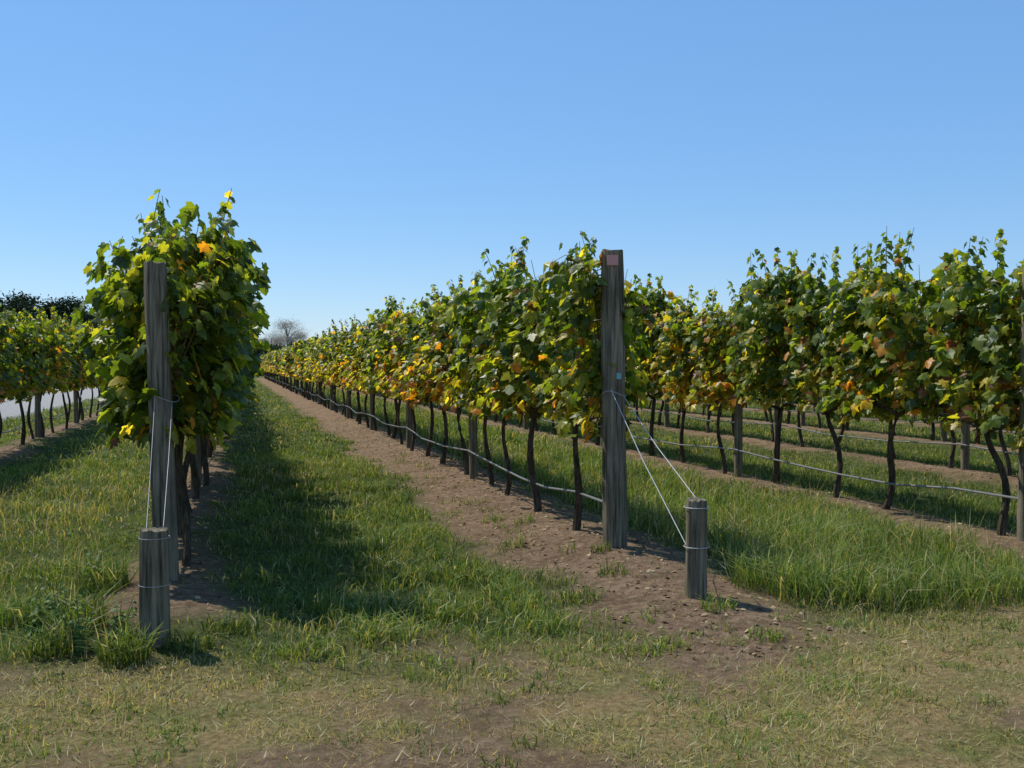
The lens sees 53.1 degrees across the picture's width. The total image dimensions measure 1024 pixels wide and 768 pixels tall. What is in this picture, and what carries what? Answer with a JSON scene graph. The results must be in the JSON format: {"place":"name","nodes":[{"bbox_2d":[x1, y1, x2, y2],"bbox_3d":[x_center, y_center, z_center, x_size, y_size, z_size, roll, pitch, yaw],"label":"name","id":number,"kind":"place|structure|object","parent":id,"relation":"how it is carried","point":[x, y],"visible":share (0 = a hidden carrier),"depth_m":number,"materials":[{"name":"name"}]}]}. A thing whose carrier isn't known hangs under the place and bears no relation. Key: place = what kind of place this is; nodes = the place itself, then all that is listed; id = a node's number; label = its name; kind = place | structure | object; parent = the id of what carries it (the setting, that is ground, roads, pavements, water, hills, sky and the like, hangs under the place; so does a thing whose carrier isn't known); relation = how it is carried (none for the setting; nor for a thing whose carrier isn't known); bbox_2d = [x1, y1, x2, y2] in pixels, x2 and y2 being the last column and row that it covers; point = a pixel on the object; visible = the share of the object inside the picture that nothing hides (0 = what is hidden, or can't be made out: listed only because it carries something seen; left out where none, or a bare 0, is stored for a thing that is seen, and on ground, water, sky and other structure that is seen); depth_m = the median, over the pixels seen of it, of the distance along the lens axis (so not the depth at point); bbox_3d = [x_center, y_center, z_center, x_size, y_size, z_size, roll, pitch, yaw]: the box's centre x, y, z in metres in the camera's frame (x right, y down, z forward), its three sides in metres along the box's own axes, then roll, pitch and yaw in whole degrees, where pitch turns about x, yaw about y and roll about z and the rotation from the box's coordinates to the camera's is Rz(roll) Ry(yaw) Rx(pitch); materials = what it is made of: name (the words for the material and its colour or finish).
{"place":"outdoors","nodes":[
{"label":"outdoors","id":0,"kind":"place"},
{"bbox_2d":[0,375,1023,767],"bbox_3d":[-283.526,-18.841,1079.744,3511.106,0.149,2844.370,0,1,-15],"label":"ground","id":1,"kind":"structure","parent":0,"point":[602,697],"depth_m":5.15,"materials":[{"name":"soil"}]},
{"bbox_2d":[0,289,40,323],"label":"pine tree","id":2,"kind":"object","parent":1,"relation":"on","point":[20,307],"visible":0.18,"depth_m":116.50,"materials":[{"name":"green plant"}]},
{"bbox_2d":[22,594,48,637],"bbox_3d":[-2.506,1.232,5.437,0.126,0.238,0.180,0,1,6],"label":"broadleaf weed","id":3,"kind":"object","parent":1,"relation":"on","point":[36,623],"visible":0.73,"depth_m":5.40,"materials":[{"name":"green plant"}]},
{"bbox_2d":[34,393,40,436],"bbox_3d":[-8.816,0.170,19.031,0.107,1.880,0.108,1,1,28],"label":"wooden trellis post","id":4,"kind":"object","parent":1,"relation":"on","point":[37,419],"visible":0.42,"depth_m":19.00,"materials":[{"name":"grey wood"}]},
{"bbox_2d":[2,290,82,321],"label":"pine tree","id":5,"kind":"object","parent":1,"relation":"on","point":[30,298],"visible":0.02,"depth_m":123.60,"materials":[{"name":"green plant"}]},
{"bbox_2d":[0,304,112,443],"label":"grapevine row","id":6,"kind":"object","parent":1,"relation":"on","point":[41,355],"visible":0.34,"depth_m":18.14,"materials":[{"name":"green plant"}]},
{"bbox_2d":[30,292,89,322],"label":"pine tree","id":7,"kind":"object","parent":1,"relation":"on","point":[61,308],"visible":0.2,"depth_m":120.13,"materials":[{"name":"green plant"}]},
{"bbox_2d":[41,567,91,623],"bbox_3d":[-2.404,1.163,5.488,0.238,0.334,0.229,0,1,13],"label":"broadleaf weed","id":8,"kind":"object","parent":1,"relation":"on","point":[50,606],"visible":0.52,"depth_m":5.50,"materials":[{"name":"green plant"}]},
{"bbox_2d":[46,594,93,655],"bbox_3d":[-2.188,1.189,5.098,0.220,0.302,0.203,0,1,-15],"label":"broadleaf weed","id":9,"kind":"object","parent":1,"relation":"on","point":[79,637],"visible":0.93,"depth_m":5.04,"materials":[{"name":"green plant"}]},
{"bbox_2d":[73,390,78,422],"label":"wooden trellis post","id":10,"kind":"object","parent":1,"relation":"on","point":[75,404],"visible":0.34,"depth_m":23.55,"materials":[{"name":"grey wood"}]},
{"bbox_2d":[2,401,104,432],"bbox_3d":[-18.065,0.068,53.205,0.045,0.111,99.121,0,1,-15],"label":"drip irrigation hose","id":11,"kind":"object","parent":10,"relation":"attached to","point":[43,419],"visible":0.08,"depth_m":19.97,"materials":[{"name":"black plastic"}]},
{"bbox_2d":[70,307,99,328],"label":"pine tree","id":12,"kind":"object","parent":1,"relation":"on","point":[89,317],"visible":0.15,"depth_m":128.70,"materials":[{"name":"green plant"}]},
{"bbox_2d":[64,540,115,587],"bbox_3d":[-2.582,1.127,6.335,0.238,0.320,0.305,0,1,4],"label":"broadleaf weed","id":13,"kind":"object","parent":1,"relation":"on","point":[97,563],"visible":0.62,"depth_m":6.32,"materials":[{"name":"green plant"}]},
{"bbox_2d":[100,386,103,409],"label":"wooden trellis post","id":14,"kind":"object","parent":1,"relation":"on","point":[101,403],"visible":0.1,"depth_m":28.11,"materials":[{"name":"grey wood"}]},
{"bbox_2d":[108,594,138,638],"bbox_3d":[-2.014,1.213,5.292,0.132,0.226,0.169,0,1,14],"label":"broadleaf weed","id":15,"kind":"object","parent":1,"relation":"on","point":[116,618],"visible":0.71,"depth_m":5.29,"materials":[{"name":"green plant"}]},
{"bbox_2d":[138,526,170,647],"bbox_3d":[-1.825,1.085,5.227,0.162,0.709,0.158,0,1,-15],"label":"wooden anchor stake","id":16,"kind":"object","parent":1,"relation":"on","point":[154,603],"visible":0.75,"depth_m":5.16,"materials":[{"name":"grey wood"}]},
{"bbox_2d":[144,260,178,580],"bbox_3d":[-2.202,0.291,6.438,0.204,2.122,0.152,0,1,-15],"label":"wooden end post","id":17,"kind":"object","parent":1,"relation":"on","point":[156,291],"visible":0.83,"depth_m":6.37,"materials":[{"name":"grey wood"}]},
{"bbox_2d":[138,395,179,587],"bbox_3d":[-1.999,0.541,5.836,0.182,0.937,1.454,0,1,-17],"label":"stay wire","id":18,"kind":"object","parent":17,"relation":"attached to","point":[150,473],"visible":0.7,"depth_m":5.78,"materials":[{"name":"silver metal"}]},
{"bbox_2d":[69,188,270,565],"bbox_3d":[-15.063,-0.951,54.319,1.620,2.760,99.520,0,1,-15],"label":"grapevine row","id":19,"kind":"object","parent":1,"relation":"on","point":[218,320],"visible":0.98,"depth_m":6.70,"materials":[{"name":"green plant"}]},
{"bbox_2d":[191,435,200,490],"bbox_3d":[-3.400,0.324,11.001,0.106,1.887,0.106,0,1,-15],"label":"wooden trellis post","id":20,"kind":"object","parent":1,"relation":"on","point":[198,452],"visible":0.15,"depth_m":10.98,"materials":[{"name":"grey wood"}]},
{"bbox_2d":[251,342,293,375],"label":"distant hedgerow","id":21,"kind":"object","parent":1,"relation":"on","point":[259,353],"visible":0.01,"depth_m":134.14,"materials":[{"name":"green plant"}]},
{"bbox_2d":[258,330,291,345],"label":"bare tree","id":22,"kind":"object","parent":1,"relation":"on","point":[262,340],"visible":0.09,"depth_m":155.32,"materials":[{"name":"grey plant"}]},
{"bbox_2d":[266,315,309,345],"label":"bare tree","id":23,"kind":"object","parent":1,"relation":"on","point":[291,337],"visible":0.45,"depth_m":149.47,"materials":[{"name":"grey plant"}]},
{"bbox_2d":[318,381,320,403],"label":"wooden trellis post","id":24,"kind":"object","parent":1,"relation":"on","point":[319,399],"visible":0.39,"depth_m":34.94,"materials":[{"name":"grey wood"}]},
{"bbox_2d":[330,385,332,409],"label":"wooden trellis post","id":25,"kind":"object","parent":1,"relation":"on","point":[331,396],"visible":0.34,"depth_m":30.38,"materials":[{"name":"grey wood"}]},
{"bbox_2d":[346,390,349,418],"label":"wooden trellis post","id":26,"kind":"object","parent":1,"relation":"on","point":[348,410],"visible":0.18,"depth_m":25.82,"materials":[{"name":"grey wood"}]},
{"bbox_2d":[370,392,374,429],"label":"wooden trellis post","id":27,"kind":"object","parent":1,"relation":"on","point":[371,417],"visible":0.2,"depth_m":21.27,"materials":[{"name":"grey wood"}]},
{"bbox_2d":[406,401,411,447],"bbox_3d":[-1.680,0.221,16.744,0.106,1.882,0.109,0,1,-15],"label":"wooden trellis post","id":28,"kind":"object","parent":1,"relation":"on","point":[408,425],"visible":0.26,"depth_m":16.71,"materials":[{"name":"grey wood"}]},
{"bbox_2d":[260,231,655,530],"bbox_3d":[-12.040,-0.962,55.193,1.436,2.748,98.881,0,1,-15],"label":"grapevine row","id":29,"kind":"object","parent":1,"relation":"on","point":[503,340],"visible":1,"depth_m":9.83,"materials":[{"name":"green plant"}]},
{"bbox_2d":[265,375,601,502],"bbox_3d":[-12.050,0.032,55.097,0.045,0.111,98.334,0,1,-15],"label":"drip irrigation hose","id":30,"kind":"object","parent":29,"relation":"attached to","point":[546,487],"visible":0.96,"depth_m":11.07,"materials":[{"name":"grey plastic"}]},
{"bbox_2d":[469,371,477,478],"bbox_3d":[-0.464,0.309,12.186,0.119,1.875,0.103,0,1,-15],"label":"wooden trellis post","id":31,"kind":"object","parent":1,"relation":"on","point":[473,458],"visible":0.42,"depth_m":12.15,"materials":[{"name":"grey wood"}]},
{"bbox_2d":[0,566,1023,767],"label":"mown dry grass","id":32,"kind":"structure","parent":1,"relation":"on","point":[737,742],"depth_m":4.38,"materials":[{"name":"plant"}]},
{"bbox_2d":[0,417,1023,706],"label":"fallen vine leaves","id":33,"kind":"object","parent":1,"relation":"on","point":[746,649],"visible":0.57,"depth_m":7.78,"materials":[{"name":"brown plant"}]},
{"bbox_2d":[0,442,1023,767],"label":"tall grass tufts","id":34,"kind":"object","parent":1,"relation":"on","point":[778,586],"visible":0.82,"depth_m":6.18,"materials":[{"name":"green plant"}]},
{"bbox_2d":[524,413,527,429],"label":"wooden trellis post","id":35,"kind":"object","parent":1,"relation":"on","point":[525,425],"visible":0.13,"depth_m":21.50,"materials":[{"name":"grey wood"}]},
{"bbox_2d":[601,249,626,547],"bbox_3d":[0.760,0.165,7.623,0.198,2.330,0.188,0,1,-15],"label":"wooden end post","id":36,"kind":"object","parent":1,"relation":"on","point":[614,492],"visible":0.92,"depth_m":7.55,"materials":[{"name":"grey wood"}]},
{"bbox_2d":[607,255,617,264],"bbox_3d":[0.738,-0.908,7.505,0.080,0.075,0.006,0,1,-1],"label":"row marker tag","id":37,"kind":"object","parent":36,"relation":"attached to","point":[612,259],"visible":1,"depth_m":7.50,"materials":[{"name":"plastic"}]},
{"bbox_2d":[602,390,709,548],"bbox_3d":[0.944,0.512,6.927,0.191,0.923,1.636,0,1,-15],"label":"stay wire","id":38,"kind":"object","parent":36,"relation":"attached to","point":[650,474],"visible":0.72,"depth_m":6.73,"materials":[{"name":"silver metal"}]},
{"bbox_2d":[664,398,668,426],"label":"wooden trellis post","id":39,"kind":"object","parent":1,"relation":"on","point":[666,419],"visible":0.27,"depth_m":22.21,"materials":[{"name":"grey wood"}]},
{"bbox_2d":[337,228,1023,535],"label":"grapevine row","id":40,"kind":"object","parent":1,"relation":"on","point":[783,311],"visible":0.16,"depth_m":9.67,"materials":[{"name":"green plant"}]},
{"bbox_2d":[453,404,1017,499],"bbox_3d":[-8.952,0.021,55.706,0.045,0.111,99.121,0,1,-15],"label":"drip irrigation hose","id":41,"kind":"object","parent":40,"relation":"attached to","point":[954,488],"visible":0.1,"depth_m":10.06,"materials":[{"name":"grey plastic"}]},
{"bbox_2d":[685,497,707,598],"bbox_3d":[1.119,1.046,6.224,0.138,0.718,0.142,0,1,7],"label":"wooden anchor stake","id":42,"kind":"object","parent":1,"relation":"on","point":[696,559],"visible":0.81,"depth_m":6.16,"materials":[{"name":"grey wood"}]},
{"bbox_2d":[734,332,742,476],"bbox_3d":[2.745,0.306,12.416,0.107,1.879,0.112,0,1,-15],"label":"wooden trellis post","id":43,"kind":"object","parent":1,"relation":"on","point":[738,431],"visible":0.46,"depth_m":12.38,"materials":[{"name":"grey wood"}]},
{"bbox_2d":[774,401,779,442],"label":"wooden trellis post","id":44,"kind":"object","parent":1,"relation":"on","point":[775,415],"visible":0.17,"depth_m":17.66,"materials":[{"name":"grey wood"}]},
{"bbox_2d":[587,318,980,443],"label":"grapevine row","id":45,"kind":"object","parent":1,"relation":"on","point":[977,439],"depth_m":22.01,"materials":[{"name":"green plant"}]},
{"bbox_2d":[800,412,804,425],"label":"wooden trellis post","id":46,"kind":"object","parent":1,"relation":"on","point":[802,419],"visible":0.19,"depth_m":22.77,"materials":[{"name":"grey wood"}]},
{"bbox_2d":[625,264,1020,475],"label":"grapevine row","id":47,"kind":"object","parent":1,"relation":"on","point":[1004,450],"depth_m":14.64,"materials":[{"name":"green plant"}]},
{"bbox_2d":[629,411,1018,454],"bbox_3d":[-5.882,0.007,56.419,0.045,0.111,99.121,0,1,-15],"label":"drip irrigation hose","id":48,"kind":"object","parent":47,"relation":"attached to","point":[849,436],"visible":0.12,"depth_m":15.24,"materials":[{"name":"grey plastic"}]},
{"bbox_2d":[745,399,983,422],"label":"grapevine row","id":49,"kind":"object","parent":1,"relation":"on","point":[953,420],"visible":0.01,"depth_m":23.97,"materials":[{"name":"green plant"}]},
{"bbox_2d":[941,412,946,441],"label":"wooden trellis post","id":50,"kind":"object","parent":1,"relation":"on","point":[943,436],"visible":0.15,"depth_m":18.22,"materials":[{"name":"grey wood"}]},
{"bbox_2d":[961,334,969,469],"bbox_3d":[5.813,0.277,13.128,0.107,1.879,0.103,0,1,-15],"label":"wooden trellis post","id":51,"kind":"object","parent":1,"relation":"on","point":[965,439],"visible":0.29,"depth_m":13.10,"materials":[{"name":"grey wood"}]},
{"bbox_2d":[1017,267,1023,541],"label":"wooden end post","id":52,"kind":"object","parent":1,"relation":"on","point":[1020,514],"visible":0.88,"depth_m":7.83,"materials":[{"name":"grey wood"}]},
{"bbox_2d":[650,320,1019,418],"bbox_3d":[-9.002,-0.992,56.103,0.124,0.824,99.950,0,1,-15],"label":"trellis wire","id":53,"kind":"object","parent":52,"relation":"attached to","point":[812,404],"visible":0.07,"depth_m":10.82,"materials":[{"name":"silver metal"}]},
{"bbox_2d":[0,377,1023,746],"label":"grass","id":54,"kind":"structure","parent":0,"point":[638,517],"depth_m":9.84,"materials":[{"name":"green plant"}]},
{"bbox_2d":[0,0,1023,345],"label":"sky","id":55,"kind":"structure","parent":0,"point":[371,151],"materials":[{"name":"blue"}]},
{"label":"wooden trellis post","id":56,"kind":"object","parent":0,"visible":0},
{"bbox_2d":[641,398,1017,432],"bbox_3d":[-2.770,-0.003,56.976,0.045,0.111,99.121,0,1,-15],"label":"drip irrigation hose","id":57,"kind":"object","parent":56,"relation":"attached to","point":[860,419],"visible":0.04,"depth_m":20.24,"materials":[{"name":"black plastic"}]}
]}

